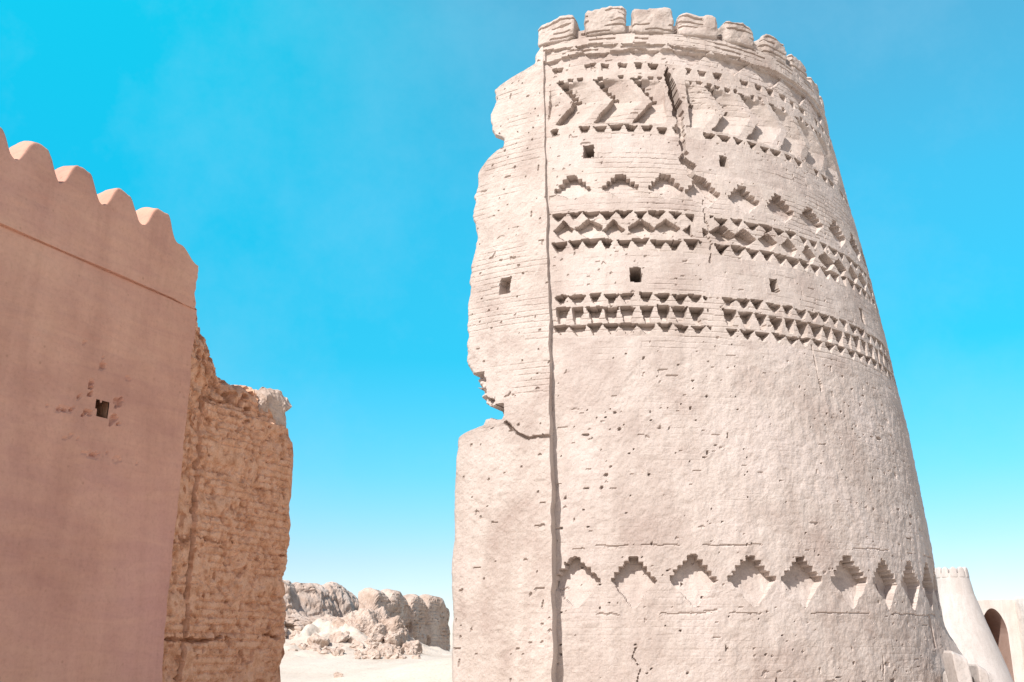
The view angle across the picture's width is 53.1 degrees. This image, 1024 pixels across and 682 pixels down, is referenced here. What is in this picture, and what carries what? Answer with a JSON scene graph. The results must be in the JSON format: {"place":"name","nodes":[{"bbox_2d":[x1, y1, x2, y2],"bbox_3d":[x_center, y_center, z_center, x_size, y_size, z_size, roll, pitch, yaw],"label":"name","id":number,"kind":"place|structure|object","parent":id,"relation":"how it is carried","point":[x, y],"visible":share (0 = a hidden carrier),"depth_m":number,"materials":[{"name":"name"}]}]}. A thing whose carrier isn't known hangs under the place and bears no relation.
{"place":"outdoors","nodes":[
{"label":"outdoors","id":0,"kind":"place"},
{"bbox_2d":[280,618,452,681],"bbox_3d":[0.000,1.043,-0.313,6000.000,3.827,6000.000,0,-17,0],"label":"ground","id":1,"kind":"structure","parent":0,"point":[433,664],"depth_m":22.72,"materials":[{"name":"beige sand"}]},
{"bbox_2d":[0,127,197,681],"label":"rendered mud wall","id":2,"kind":"structure","parent":1,"relation":"on","point":[97,314],"depth_m":11.73,"materials":[{"name":"paint"}]},
{"bbox_2d":[162,308,292,681],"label":"ruined wall stub","id":3,"kind":"object","parent":1,"relation":"on","point":[226,613],"visible":0.57,"depth_m":14.01,"materials":[{"name":"brick"}]},
{"bbox_2d":[289,631,300,638],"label":"mud clod","id":4,"kind":"object","parent":1,"relation":"on","point":[293,634],"visible":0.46,"depth_m":27.43,"materials":[{"name":"beige soil"}]},
{"bbox_2d":[298,643,307,649],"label":"mud clod","id":5,"kind":"object","parent":1,"relation":"on","point":[302,645],"visible":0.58,"depth_m":25.72,"materials":[{"name":"beige soil"}]},
{"bbox_2d":[305,643,320,649],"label":"mud clod","id":6,"kind":"object","parent":1,"relation":"on","point":[313,645],"visible":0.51,"depth_m":25.38,"materials":[{"name":"beige soil"}]},
{"bbox_2d":[307,633,329,647],"bbox_3d":[-4.909,7.684,26.076,0.527,0.480,0.602,8,-19,-26],"label":"mud clod","id":7,"kind":"object","parent":1,"relation":"on","point":[322,642],"visible":0.59,"depth_m":25.93,"materials":[{"name":"beige soil"}]},
{"bbox_2d":[282,580,358,638],"bbox_3d":[-6.215,8.068,29.676,2.540,2.401,7.701,-8,-18,24],"label":"ruined rampart","id":8,"kind":"object","parent":1,"relation":"on","point":[308,603],"visible":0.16,"depth_m":30.23,"materials":[{"name":"beige stone"}]},
{"bbox_2d":[316,649,327,653],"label":"mud clod","id":9,"kind":"object","parent":1,"relation":"on","point":[320,651],"visible":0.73,"depth_m":24.86,"materials":[{"name":"beige soil"}]},
{"bbox_2d":[322,646,337,650],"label":"mud clod","id":10,"kind":"object","parent":1,"relation":"on","point":[327,648],"visible":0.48,"depth_m":25.21,"materials":[{"name":"beige soil"}]},
{"bbox_2d":[331,647,344,655],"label":"mud clod","id":11,"kind":"object","parent":1,"relation":"on","point":[338,651],"visible":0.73,"depth_m":24.68,"materials":[{"name":"beige soil"}]},
{"bbox_2d":[328,631,348,642],"bbox_3d":[-4.513,7.763,26.475,0.625,0.528,0.453,0,-17,0],"label":"mud clod","id":12,"kind":"object","parent":1,"relation":"on","point":[337,637],"visible":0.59,"depth_m":26.37,"materials":[{"name":"beige soil"}]},
{"bbox_2d":[334,672,342,677],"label":"mud clod","id":13,"kind":"object","parent":1,"relation":"on","point":[337,674],"visible":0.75,"depth_m":20.40,"materials":[{"name":"beige soil"}]},
{"bbox_2d":[362,649,373,654],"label":"mud clod","id":14,"kind":"object","parent":1,"relation":"on","point":[366,651],"visible":0.43,"depth_m":25.13,"materials":[{"name":"beige soil"}]},
{"bbox_2d":[332,606,414,640],"bbox_3d":[-4.008,8.645,28.649,2.539,2.373,2.267,0,-17,0],"label":"rubble heap","id":15,"kind":"object","parent":1,"relation":"on","point":[366,621],"visible":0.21,"depth_m":28.29,"materials":[{"name":"beige stone"}]},
{"bbox_2d":[366,650,380,658],"bbox_3d":[-3.314,7.600,24.671,0.380,0.297,0.436,9,-19,-27],"label":"mud clod","id":16,"kind":"object","parent":1,"relation":"on","point":[375,654],"visible":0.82,"depth_m":24.56,"materials":[{"name":"beige soil"}]},
{"bbox_2d":[367,641,379,645],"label":"mud clod","id":17,"kind":"object","parent":1,"relation":"on","point":[374,643],"visible":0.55,"depth_m":26.67,"materials":[{"name":"beige soil"}]},
{"bbox_2d":[371,645,377,650],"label":"mud clod","id":18,"kind":"object","parent":1,"relation":"on","point":[374,647],"visible":0.35,"depth_m":25.73,"materials":[{"name":"beige soil"}]},
{"bbox_2d":[366,633,383,641],"bbox_3d":[-3.637,7.922,27.167,0.400,0.361,0.436,-9,-19,27],"label":"mud clod","id":19,"kind":"object","parent":1,"relation":"on","point":[376,637],"visible":0.59,"depth_m":27.08,"materials":[{"name":"beige soil"}]},
{"bbox_2d":[378,643,390,650],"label":"mud clod","id":20,"kind":"object","parent":1,"relation":"on","point":[381,645],"visible":0.29,"depth_m":25.78,"materials":[{"name":"beige soil"}]},
{"bbox_2d":[381,645,394,656],"bbox_3d":[-3.073,7.727,25.402,0.379,0.344,0.403,6,-18,-19],"label":"mud clod","id":21,"kind":"object","parent":1,"relation":"on","point":[386,649],"visible":0.54,"depth_m":25.31,"materials":[{"name":"beige soil"}]},
{"bbox_2d":[384,652,399,658],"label":"mud clod","id":22,"kind":"object","parent":1,"relation":"on","point":[391,655],"visible":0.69,"depth_m":24.57,"materials":[{"name":"beige soil"}]},
{"bbox_2d":[383,630,406,646],"bbox_3d":[-3.163,8.051,27.454,0.575,0.585,0.837,-9,-19,26],"label":"mud clod","id":23,"kind":"object","parent":1,"relation":"on","point":[398,638],"visible":0.56,"depth_m":27.24,"materials":[{"name":"beige soil"}]},
{"bbox_2d":[394,647,404,654],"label":"mud clod","id":24,"kind":"object","parent":1,"relation":"on","point":[400,651],"visible":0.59,"depth_m":25.39,"materials":[{"name":"beige soil"}]},
{"bbox_2d":[358,588,449,650],"bbox_3d":[-3.200,8.679,30.835,0.873,2.295,4.202,-9,-19,28],"label":"ruined rampart","id":25,"kind":"object","parent":1,"relation":"on","point":[424,618],"visible":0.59,"depth_m":30.88,"materials":[{"name":"beige stone"}]},
{"bbox_2d":[405,648,418,654],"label":"mud clod","id":26,"kind":"object","parent":1,"relation":"on","point":[410,651],"visible":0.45,"depth_m":25.68,"materials":[{"name":"beige soil"}]},
{"bbox_2d":[402,640,422,652],"bbox_3d":[-2.636,8.111,27.026,0.568,0.430,0.565,0,-17,0],"label":"mud clod","id":27,"kind":"object","parent":1,"relation":"on","point":[407,645],"visible":0.57,"depth_m":26.89,"materials":[{"name":"beige soil"}]},
{"bbox_2d":[409,645,417,650],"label":"mud clod","id":28,"kind":"object","parent":1,"relation":"on","point":[414,647],"visible":0.42,"depth_m":26.61,"materials":[{"name":"beige soil"}]},
{"bbox_2d":[411,654,420,658],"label":"mud clod","id":29,"kind":"object","parent":1,"relation":"on","point":[416,656],"visible":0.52,"depth_m":24.76,"materials":[{"name":"beige soil"}]},
{"bbox_2d":[452,6,961,681],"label":"mud brick tower","id":30,"kind":"structure","parent":1,"relation":"on","point":[688,456],"depth_m":15.64,"materials":[{"name":"brick"}]},
{"bbox_2d":[942,650,992,681],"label":"parapet wall","id":31,"kind":"structure","parent":1,"relation":"on","point":[958,667],"depth_m":15.19,"materials":[{"name":"paint"}]},
{"bbox_2d":[935,567,1013,681],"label":"slender fort tower","id":32,"kind":"structure","parent":1,"relation":"on","point":[968,628],"depth_m":65.94,"materials":[{"name":"paint"}]},
{"bbox_2d":[977,596,1023,681],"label":"arched fort building","id":33,"kind":"structure","parent":1,"relation":"on","point":[1004,618],"depth_m":73.33,"materials":[{"name":"beige paint"}]},
{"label":"mud clod","id":34,"kind":"object","parent":1,"relation":"on","visible":0},
{"bbox_2d":[346,638,355,643],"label":"mud clod","id":35,"kind":"object","parent":34,"relation":"on","point":[351,640],"visible":0.52,"depth_m":26.50,"materials":[{"name":"beige soil"}]},
{"bbox_2d":[0,0,1023,647],"label":"sky","id":36,"kind":"structure","parent":0,"point":[318,164],"materials":[{"name":"blue"}]},
{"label":"mud clod","id":37,"kind":"object","parent":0,"visible":0},
{"bbox_2d":[349,641,364,649],"bbox_3d":[-3.925,7.800,26.067,0.458,0.330,0.320,-14,-22,39],"label":"mud clod","id":38,"kind":"object","parent":37,"relation":"on","point":[357,645],"visible":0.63,"depth_m":25.98,"materials":[{"name":"beige soil"}]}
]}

